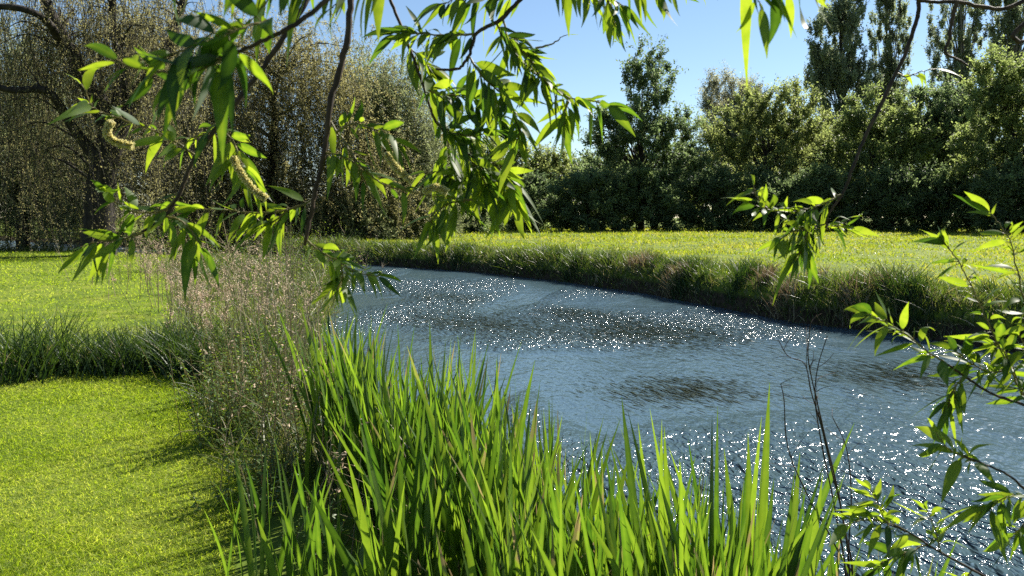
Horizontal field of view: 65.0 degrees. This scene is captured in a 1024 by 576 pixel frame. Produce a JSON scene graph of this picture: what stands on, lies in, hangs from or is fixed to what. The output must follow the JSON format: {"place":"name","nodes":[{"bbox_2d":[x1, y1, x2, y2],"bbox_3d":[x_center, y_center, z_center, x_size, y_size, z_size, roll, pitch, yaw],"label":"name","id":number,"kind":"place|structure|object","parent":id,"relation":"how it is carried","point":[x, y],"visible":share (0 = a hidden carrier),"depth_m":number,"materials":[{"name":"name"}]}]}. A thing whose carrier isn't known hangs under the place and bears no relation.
{"place":"outdoors","nodes":[
{"label":"outdoors","id":0,"kind":"place"},
{"bbox_2d":[0,368,250,575],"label":"lawn grass","id":1,"kind":"structure","parent":0,"point":[117,386],"depth_m":4.85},
{"bbox_2d":[47,0,309,299],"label":"willow branch","id":2,"kind":"object","parent":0,"point":[246,176],"visible":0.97,"depth_m":1.33,"materials":[{"name":"green plant"}]},
{"bbox_2d":[79,0,329,163],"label":"willow branch","id":3,"kind":"object","parent":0,"point":[187,68],"visible":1,"depth_m":0.83,"materials":[{"name":"green plant"}]},
{"bbox_2d":[241,0,384,63],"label":"willow branch","id":4,"kind":"object","parent":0,"point":[259,32],"visible":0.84,"depth_m":1.09,"materials":[{"name":"green plant"}]},
{"bbox_2d":[160,0,489,325],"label":"willow branch","id":5,"kind":"object","parent":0,"point":[250,225],"visible":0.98,"depth_m":1.42,"materials":[{"name":"green plant"}]},
{"bbox_2d":[389,0,542,261],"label":"willow branch","id":6,"kind":"object","parent":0,"point":[469,178],"visible":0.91,"depth_m":1.49,"materials":[{"name":"green plant"}]},
{"bbox_2d":[362,0,641,195],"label":"willow branch","id":7,"kind":"object","parent":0,"point":[563,123],"visible":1,"depth_m":1.37,"materials":[{"name":"green plant"}]},
{"bbox_2d":[0,241,1023,575],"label":"river water","id":8,"kind":"structure","parent":0,"point":[886,433],"depth_m":9.06,"materials":[{"name":"blue liquid"}]},
{"bbox_2d":[347,302,657,354],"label":"water weed","id":9,"kind":"object","parent":8,"relation":"on","point":[460,322],"visible":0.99,"depth_m":14.88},
{"bbox_2d":[480,310,868,380],"bbox_3d":[2.501,0.768,13.855,6.466,0.013,8.230,-2,6,-26],"label":"water weed","id":10,"kind":"object","parent":8,"relation":"on","point":[638,335],"visible":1,"depth_m":13.64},
{"bbox_2d":[571,371,803,422],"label":"water weed","id":11,"kind":"object","parent":8,"relation":"in","point":[696,391],"visible":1,"depth_m":9.19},
{"bbox_2d":[735,350,1012,405],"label":"water weed","id":12,"kind":"object","parent":8,"relation":"in","point":[909,380],"visible":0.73,"depth_m":10.04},
{"bbox_2d":[0,218,1023,575],"bbox_3d":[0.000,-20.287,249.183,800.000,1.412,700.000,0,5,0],"label":"ground","id":13,"kind":"structure","parent":0,"point":[274,528],"depth_m":13.43,"materials":[{"name":"plant"}]},
{"bbox_2d":[0,301,145,386],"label":"sedge tussock","id":14,"kind":"object","parent":13,"relation":"on","point":[20,363],"visible":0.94,"depth_m":7.89,"materials":[{"name":"green plant"}]},
{"bbox_2d":[0,1,155,250],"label":"drooping willow tree","id":15,"kind":"object","parent":13,"relation":"on","point":[7,227],"visible":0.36,"depth_m":38.55,"materials":[{"name":"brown plant"}]},
{"bbox_2d":[0,250,182,343],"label":"lawn grass","id":16,"kind":"structure","parent":13,"relation":"on","point":[9,261],"depth_m":18.20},
{"bbox_2d":[38,317,186,374],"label":"sedge tussock","id":17,"kind":"object","parent":13,"relation":"on","point":[92,348],"visible":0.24,"depth_m":8.30,"materials":[{"name":"green plant"}]},
{"bbox_2d":[64,319,184,380],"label":"sedge tussock","id":18,"kind":"object","parent":13,"relation":"on","point":[118,364],"visible":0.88,"depth_m":8.04,"materials":[{"name":"green plant"}]},
{"bbox_2d":[0,0,264,256],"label":"old willow tree","id":19,"kind":"object","parent":13,"relation":"on","point":[104,157],"visible":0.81,"depth_m":32.24,"materials":[{"name":"brown plant"}]},
{"bbox_2d":[11,0,264,245],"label":"shaded willow tree","id":20,"kind":"object","parent":13,"relation":"on","point":[141,180],"visible":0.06,"depth_m":55.81,"materials":[{"name":"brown plant"}]},
{"bbox_2d":[110,235,224,314],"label":"dead stem clump","id":21,"kind":"object","parent":13,"relation":"on","point":[158,281],"visible":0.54,"depth_m":13.46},
{"bbox_2d":[111,314,236,376],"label":"sedge tussock","id":22,"kind":"object","parent":13,"relation":"on","point":[157,341],"visible":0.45,"depth_m":8.22,"materials":[{"name":"green plant"}]},
{"bbox_2d":[0,242,356,487],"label":"bank grass","id":23,"kind":"structure","parent":13,"relation":"on","point":[248,446],"depth_m":11.57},
{"bbox_2d":[123,320,274,381],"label":"sedge tussock","id":24,"kind":"object","parent":13,"relation":"on","point":[182,354],"visible":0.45,"depth_m":7.92,"materials":[{"name":"green plant"}]},
{"bbox_2d":[160,276,247,348],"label":"dead stem clump","id":25,"kind":"object","parent":13,"relation":"on","point":[198,303],"visible":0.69,"depth_m":9.08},
{"bbox_2d":[165,230,269,328],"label":"dead stem clump","id":26,"kind":"object","parent":13,"relation":"on","point":[192,281],"visible":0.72,"depth_m":11.45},
{"bbox_2d":[171,319,277,404],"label":"nettle clump","id":27,"kind":"object","parent":13,"relation":"on","point":[208,374],"visible":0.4,"depth_m":6.92,"materials":[{"name":"green plant"}]},
{"bbox_2d":[165,338,302,449],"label":"nettle clump","id":28,"kind":"object","parent":13,"relation":"on","point":[217,415],"visible":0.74,"depth_m":5.61,"materials":[{"name":"green plant"}]},
{"bbox_2d":[188,277,302,448],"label":"dead stem clump","id":29,"kind":"object","parent":13,"relation":"on","point":[220,368],"visible":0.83,"depth_m":5.58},
{"bbox_2d":[181,318,312,424],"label":"nettle clump","id":30,"kind":"object","parent":13,"relation":"on","point":[251,377],"visible":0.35,"depth_m":6.39,"materials":[{"name":"green plant"}]},
{"bbox_2d":[173,245,321,336],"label":"dead stem clump","id":31,"kind":"object","parent":13,"relation":"on","point":[241,286],"visible":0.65,"depth_m":10.20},
{"bbox_2d":[204,431,303,575],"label":"iris clump","id":32,"kind":"object","parent":13,"relation":"on","point":[261,513],"visible":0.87,"depth_m":3.44,"materials":[{"name":"green plant"}]},
{"bbox_2d":[190,420,324,523],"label":"nettle clump","id":33,"kind":"object","parent":13,"relation":"on","point":[269,487],"visible":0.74,"depth_m":4.42,"materials":[{"name":"green plant"}]},
{"bbox_2d":[211,331,320,455],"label":"nettle clump","id":34,"kind":"object","parent":13,"relation":"on","point":[287,396],"visible":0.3,"depth_m":5.62,"materials":[{"name":"green plant"}]},
{"bbox_2d":[207,308,325,396],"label":"nettle clump","id":35,"kind":"object","parent":13,"relation":"on","point":[281,346],"visible":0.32,"depth_m":7.26,"materials":[{"name":"green plant"}]},
{"bbox_2d":[213,215,325,425],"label":"dead stem clump","id":36,"kind":"object","parent":13,"relation":"on","point":[286,314],"visible":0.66,"depth_m":6.21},
{"bbox_2d":[218,310,329,497],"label":"dead stem clump","id":37,"kind":"object","parent":13,"relation":"on","point":[292,387],"visible":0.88,"depth_m":4.58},
{"bbox_2d":[231,256,321,362],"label":"dead stem clump","id":38,"kind":"object","parent":13,"relation":"on","point":[304,312],"visible":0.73,"depth_m":9.30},
{"bbox_2d":[212,262,344,464],"bbox_3d":[-1.527,0.505,5.179,0.529,1.364,0.844,5,7,44],"label":"dead stem clump","id":39,"kind":"object","parent":13,"relation":"on","point":[271,320],"visible":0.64,"depth_m":5.18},
{"bbox_2d":[115,0,442,252],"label":"brown willow tree","id":40,"kind":"object","parent":13,"relation":"on","point":[276,169],"visible":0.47,"depth_m":44.10,"materials":[{"name":"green plant"}]},
{"bbox_2d":[257,453,330,575],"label":"iris clump","id":41,"kind":"object","parent":13,"relation":"on","point":[309,548],"visible":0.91,"depth_m":3.14,"materials":[{"name":"green plant"}]},
{"bbox_2d":[240,412,369,554],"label":"reeds","id":42,"kind":"object","parent":13,"relation":"on","point":[329,470],"visible":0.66,"depth_m":3.88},
{"bbox_2d":[257,303,353,476],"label":"iris clump","id":43,"kind":"object","parent":13,"relation":"on","point":[316,395],"visible":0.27,"depth_m":4.92,"materials":[{"name":"green plant"}]},
{"bbox_2d":[256,486,376,573],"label":"nettle clump","id":44,"kind":"object","parent":13,"relation":"on","point":[334,525],"visible":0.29,"depth_m":3.90,"materials":[{"name":"green plant"}]},
{"bbox_2d":[302,375,376,512],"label":"iris clump","id":45,"kind":"object","parent":13,"relation":"on","point":[327,406],"visible":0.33,"depth_m":4.39,"materials":[{"name":"green plant"}]},
{"bbox_2d":[292,187,405,239],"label":"bank shrub","id":46,"kind":"object","parent":13,"relation":"on","point":[363,226],"visible":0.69,"depth_m":44.12,"materials":[{"name":"green plant"}]},
{"bbox_2d":[316,353,403,524],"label":"iris clump","id":47,"kind":"object","parent":13,"relation":"on","point":[347,421],"visible":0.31,"depth_m":4.15,"materials":[{"name":"green plant"}]},
{"bbox_2d":[313,457,409,575],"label":"iris clump","id":48,"kind":"object","parent":13,"relation":"on","point":[334,569],"visible":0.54,"depth_m":2.98,"materials":[{"name":"green plant"}]},
{"bbox_2d":[311,309,428,512],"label":"iris clump","id":49,"kind":"object","parent":13,"relation":"on","point":[371,364],"visible":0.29,"depth_m":4.44,"materials":[{"name":"green plant"}]},
{"bbox_2d":[337,370,422,537],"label":"iris clump","id":50,"kind":"object","parent":13,"relation":"on","point":[376,442],"visible":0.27,"depth_m":4.07,"materials":[{"name":"green plant"}]},
{"bbox_2d":[323,325,470,456],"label":"iris clump","id":51,"kind":"object","parent":13,"relation":"on","point":[387,402],"visible":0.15,"depth_m":4.23,"materials":[{"name":"green plant"}]},
{"bbox_2d":[308,31,490,238],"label":"grey willow tree","id":52,"kind":"object","parent":13,"relation":"on","point":[423,135],"visible":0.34,"depth_m":48.12,"materials":[{"name":"green plant"}]},
{"bbox_2d":[334,364,487,565],"bbox_3d":[-0.446,0.827,3.872,0.675,1.057,0.849,0,5,0],"label":"iris clump","id":53,"kind":"object","parent":13,"relation":"on","point":[386,450],"visible":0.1,"depth_m":3.65,"materials":[{"name":"green plant"}]},
{"bbox_2d":[302,412,534,575],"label":"iris clump","id":54,"kind":"object","parent":13,"relation":"on","point":[390,545],"visible":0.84,"depth_m":2.60,"materials":[{"name":"green plant"}]},
{"bbox_2d":[340,340,521,575],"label":"iris clump","id":55,"kind":"object","parent":13,"relation":"on","point":[473,387],"visible":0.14,"depth_m":3.57,"materials":[{"name":"green plant"}]},
{"bbox_2d":[316,378,573,575],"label":"iris clump","id":56,"kind":"object","parent":13,"relation":"on","point":[380,480],"visible":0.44,"depth_m":2.79,"materials":[{"name":"green plant"}]},
{"bbox_2d":[377,325,520,494],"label":"iris clump","id":57,"kind":"object","parent":13,"relation":"on","point":[430,362],"visible":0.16,"depth_m":3.83,"materials":[{"name":"green plant"}]},
{"bbox_2d":[340,358,561,541],"bbox_3d":[-0.131,0.879,3.154,0.917,1.196,0.697,-3,6,-32],"label":"iris clump","id":58,"kind":"object","parent":13,"relation":"on","point":[457,458],"visible":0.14,"depth_m":3.24,"materials":[{"name":"green plant"}]},
{"bbox_2d":[406,342,508,545],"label":"iris clump","id":59,"kind":"object","parent":13,"relation":"on","point":[454,419],"visible":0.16,"depth_m":3.43,"materials":[{"name":"green plant"}]},
{"bbox_2d":[399,402,561,570],"bbox_3d":[-0.059,0.896,2.859,0.529,0.963,0.596,5,7,43],"label":"iris clump","id":60,"kind":"object","parent":13,"relation":"on","point":[466,518],"visible":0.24,"depth_m":2.83,"materials":[{"name":"green plant"}]},
{"bbox_2d":[379,392,585,575],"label":"iris clump","id":61,"kind":"object","parent":13,"relation":"on","point":[478,497],"visible":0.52,"depth_m":2.67,"materials":[{"name":"green plant"}]},
{"bbox_2d":[425,436,610,575],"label":"iris clump","id":62,"kind":"object","parent":13,"relation":"on","point":[508,542],"visible":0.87,"depth_m":2.27,"materials":[{"name":"green plant"}]},
{"bbox_2d":[30,228,1023,352],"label":"bank grass","id":63,"kind":"structure","parent":13,"relation":"on","point":[941,288],"depth_m":19.52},
{"bbox_2d":[484,165,570,230],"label":"hedge shrub","id":64,"kind":"object","parent":13,"relation":"on","point":[532,189],"visible":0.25,"depth_m":70.74,"materials":[{"name":"green plant"}]},
{"bbox_2d":[461,430,608,575],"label":"iris clump","id":65,"kind":"object","parent":13,"relation":"on","point":[590,534],"visible":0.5,"depth_m":2.35,"materials":[{"name":"green plant"}]},
{"bbox_2d":[496,137,580,227],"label":"sallow tree","id":66,"kind":"object","parent":13,"relation":"on","point":[540,164],"visible":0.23,"depth_m":78.52,"materials":[{"name":"green plant"}]},
{"bbox_2d":[431,400,649,570],"bbox_3d":[0.109,0.903,2.695,0.794,1.068,1.024,-3,6,-28],"label":"iris clump","id":67,"kind":"object","parent":13,"relation":"on","point":[528,476],"visible":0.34,"depth_m":2.69,"materials":[{"name":"green plant"}]},
{"bbox_2d":[450,447,648,575],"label":"iris clump","id":68,"kind":"object","parent":13,"relation":"on","point":[556,505],"visible":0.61,"depth_m":2.25,"materials":[{"name":"green plant"}]},
{"bbox_2d":[476,384,627,546],"bbox_3d":[0.120,1.008,3.376,0.717,1.347,0.961,0,5,0],"label":"iris clump","id":69,"kind":"object","parent":13,"relation":"on","point":[545,442],"visible":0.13,"depth_m":3.45,"materials":[{"name":"green plant"}]},
{"bbox_2d":[412,361,693,562],"bbox_3d":[0.071,0.811,3.087,1.145,1.142,0.825,0,5,0],"label":"iris clump","id":70,"kind":"object","parent":13,"relation":"on","point":[447,461],"visible":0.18,"depth_m":3.06,"materials":[{"name":"green plant"}]},
{"bbox_2d":[536,160,632,230],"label":"hedge shrub","id":71,"kind":"object","parent":13,"relation":"on","point":[601,198],"visible":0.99,"depth_m":68.77,"materials":[{"name":"green plant"}]},
{"bbox_2d":[475,437,695,575],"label":"iris clump","id":72,"kind":"object","parent":13,"relation":"on","point":[608,527],"visible":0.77,"depth_m":2.15,"materials":[{"name":"green plant"}]},
{"bbox_2d":[526,421,658,571],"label":"iris clump","id":73,"kind":"object","parent":13,"relation":"on","point":[568,518],"visible":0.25,"depth_m":2.74,"materials":[{"name":"green plant"}]},
{"bbox_2d":[535,470,728,575],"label":"iris clump","id":74,"kind":"object","parent":13,"relation":"on","point":[654,544],"visible":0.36,"depth_m":2.33,"materials":[{"name":"green plant"}]},
{"bbox_2d":[575,33,715,230],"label":"maple tree","id":75,"kind":"object","parent":13,"relation":"on","point":[659,130],"visible":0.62,"depth_m":71.96,"materials":[{"name":"green plant"}]},
{"bbox_2d":[612,162,701,231],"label":"hedge shrub","id":76,"kind":"object","parent":13,"relation":"on","point":[649,194],"visible":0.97,"depth_m":69.58,"materials":[{"name":"green plant"}]},
{"bbox_2d":[291,225,1023,292],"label":"meadow grass","id":77,"kind":"structure","parent":13,"relation":"on","point":[698,237],"depth_m":38.45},
{"bbox_2d":[587,440,824,575],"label":"iris clump","id":78,"kind":"object","parent":13,"relation":"on","point":[624,524],"visible":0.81,"depth_m":2.11,"materials":[{"name":"green plant"}]},
{"bbox_2d":[603,396,816,575],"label":"iris clump","id":79,"kind":"object","parent":13,"relation":"on","point":[663,476],"visible":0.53,"depth_m":2.46,"materials":[{"name":"green plant"}]},
{"bbox_2d":[663,160,758,230],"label":"hedge shrub","id":80,"kind":"object","parent":13,"relation":"on","point":[713,190],"visible":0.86,"depth_m":69.90,"materials":[{"name":"green plant"}]},
{"bbox_2d":[694,60,772,144],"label":"pale willow tree","id":81,"kind":"object","parent":13,"relation":"on","point":[712,84],"visible":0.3,"depth_m":93.62,"materials":[{"name":"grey plant"}]},
{"bbox_2d":[711,255,755,306],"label":"bank tussock","id":82,"kind":"object","parent":13,"relation":"on","point":[738,277],"visible":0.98,"depth_m":17.38,"materials":[{"name":"green plant"}]},
{"bbox_2d":[635,460,841,575],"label":"iris clump","id":83,"kind":"object","parent":13,"relation":"on","point":[682,558],"visible":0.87,"depth_m":1.97,"materials":[{"name":"green plant"}]},
{"bbox_2d":[657,407,853,575],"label":"iris clump","id":84,"kind":"object","parent":13,"relation":"on","point":[712,525],"visible":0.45,"depth_m":2.38,"materials":[{"name":"green plant"}]},
{"bbox_2d":[659,471,851,575],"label":"iris clump","id":85,"kind":"object","parent":13,"relation":"on","point":[782,560],"visible":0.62,"depth_m":2.18,"materials":[{"name":"green plant"}]},
{"bbox_2d":[724,382,799,559],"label":"iris clump","id":86,"kind":"object","parent":13,"relation":"on","point":[764,487],"visible":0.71,"depth_m":2.35,"materials":[{"name":"green plant"}]},
{"bbox_2d":[688,73,841,228],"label":"olive willow tree","id":87,"kind":"object","parent":13,"relation":"on","point":[779,124],"visible":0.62,"depth_m":74.95,"materials":[{"name":"green plant"}]},
{"bbox_2d":[724,159,820,231],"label":"hedge shrub","id":88,"kind":"object","parent":13,"relation":"on","point":[778,187],"visible":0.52,"depth_m":68.84,"materials":[{"name":"green plant"}]},
{"bbox_2d":[761,474,835,575],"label":"iris clump","id":89,"kind":"object","parent":13,"relation":"on","point":[815,529],"visible":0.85,"depth_m":2.00,"materials":[{"name":"green plant"}]},
{"bbox_2d":[648,486,957,575],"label":"iris clump","id":90,"kind":"object","parent":13,"relation":"on","point":[941,573],"visible":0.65,"depth_m":1.98,"materials":[{"name":"green plant"}]},
{"bbox_2d":[771,313,875,575],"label":"dock stalk","id":91,"kind":"object","parent":13,"relation":"on","point":[819,417],"visible":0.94,"depth_m":2.09,"materials":[{"name":"brown plant"}]},
{"bbox_2d":[779,160,873,231],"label":"hedge shrub","id":92,"kind":"object","parent":13,"relation":"on","point":[821,184],"visible":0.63,"depth_m":68.57,"materials":[{"name":"green plant"}]},
{"bbox_2d":[801,0,883,224],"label":"dark poplar tree","id":93,"kind":"object","parent":13,"relation":"on","point":[841,71],"visible":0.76,"depth_m":108.18,"materials":[{"name":"green plant"}]},
{"bbox_2d":[796,80,943,227],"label":"hawthorn tree","id":94,"kind":"object","parent":13,"relation":"on","point":[882,139],"visible":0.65,"depth_m":71.93,"materials":[{"name":"green plant"}]},
{"bbox_2d":[843,158,940,231],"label":"hedge shrub","id":95,"kind":"object","parent":13,"relation":"on","point":[893,198],"visible":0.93,"depth_m":67.64,"materials":[{"name":"green plant"}]},
{"bbox_2d":[866,0,917,124],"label":"poplar tree","id":96,"kind":"object","parent":13,"relation":"on","point":[887,60],"visible":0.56,"depth_m":112.74,"materials":[{"name":"green plant"}]},
{"bbox_2d":[876,265,951,327],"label":"bank tussock","id":97,"kind":"object","parent":13,"relation":"on","point":[911,282],"visible":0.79,"depth_m":13.69,"materials":[{"name":"green plant"}]},
{"bbox_2d":[898,161,979,231],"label":"hedge shrub","id":98,"kind":"object","parent":13,"relation":"on","point":[940,185],"visible":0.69,"depth_m":66.72,"materials":[{"name":"green plant"}]},
{"bbox_2d":[893,73,991,224],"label":"hawthorn tree","id":99,"kind":"object","parent":13,"relation":"on","point":[940,108],"visible":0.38,"depth_m":73.75,"materials":[{"name":"green plant"}]},
{"bbox_2d":[921,0,984,111],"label":"poplar tree","id":100,"kind":"object","parent":13,"relation":"on","point":[965,46],"visible":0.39,"depth_m":104.90,"materials":[{"name":"green plant"}]},
{"bbox_2d":[909,418,1023,574],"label":"willow branch","id":101,"kind":"object","parent":13,"relation":"on","point":[975,514],"visible":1,"depth_m":1.35,"materials":[{"name":"green plant"}]},
{"bbox_2d":[937,34,1023,230],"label":"alder tree","id":102,"kind":"object","parent":13,"relation":"on","point":[1004,89],"visible":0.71,"depth_m":64.27,"materials":[{"name":"green plant"}]},
{"bbox_2d":[962,148,1023,232],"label":"hedge shrub","id":103,"kind":"object","parent":13,"relation":"on","point":[1004,193],"visible":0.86,"depth_m":59.96,"materials":[{"name":"green plant"}]},
{"bbox_2d":[976,0,1023,110],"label":"poplar tree","id":104,"kind":"object","parent":13,"relation":"on","point":[1005,24],"visible":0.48,"depth_m":104.71,"materials":[{"name":"green plant"}]},
{"bbox_2d":[0,0,1023,217],"label":"sky","id":105,"kind":"structure","parent":0,"point":[703,36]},
{"bbox_2d":[555,0,705,52],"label":"willow branch","id":106,"kind":"object","parent":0,"point":[611,24],"visible":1,"depth_m":1.22,"materials":[{"name":"green plant"}]},
{"bbox_2d":[737,0,830,85],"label":"willow branch","id":107,"kind":"object","parent":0,"point":[779,9],"visible":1,"depth_m":0.94,"materials":[{"name":"green plant"}]},
{"bbox_2d":[726,1,960,305],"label":"willow branch","id":108,"kind":"object","parent":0,"point":[804,244],"visible":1,"depth_m":1.48,"materials":[{"name":"green plant"}]},
{"bbox_2d":[829,478,985,575],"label":"willow branch","id":109,"kind":"object","parent":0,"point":[895,551],"visible":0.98,"depth_m":1.54,"materials":[{"name":"green plant"}]},
{"bbox_2d":[844,191,1023,446],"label":"willow branch","id":110,"kind":"object","parent":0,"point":[957,400],"visible":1,"depth_m":1.41,"materials":[{"name":"green plant"}]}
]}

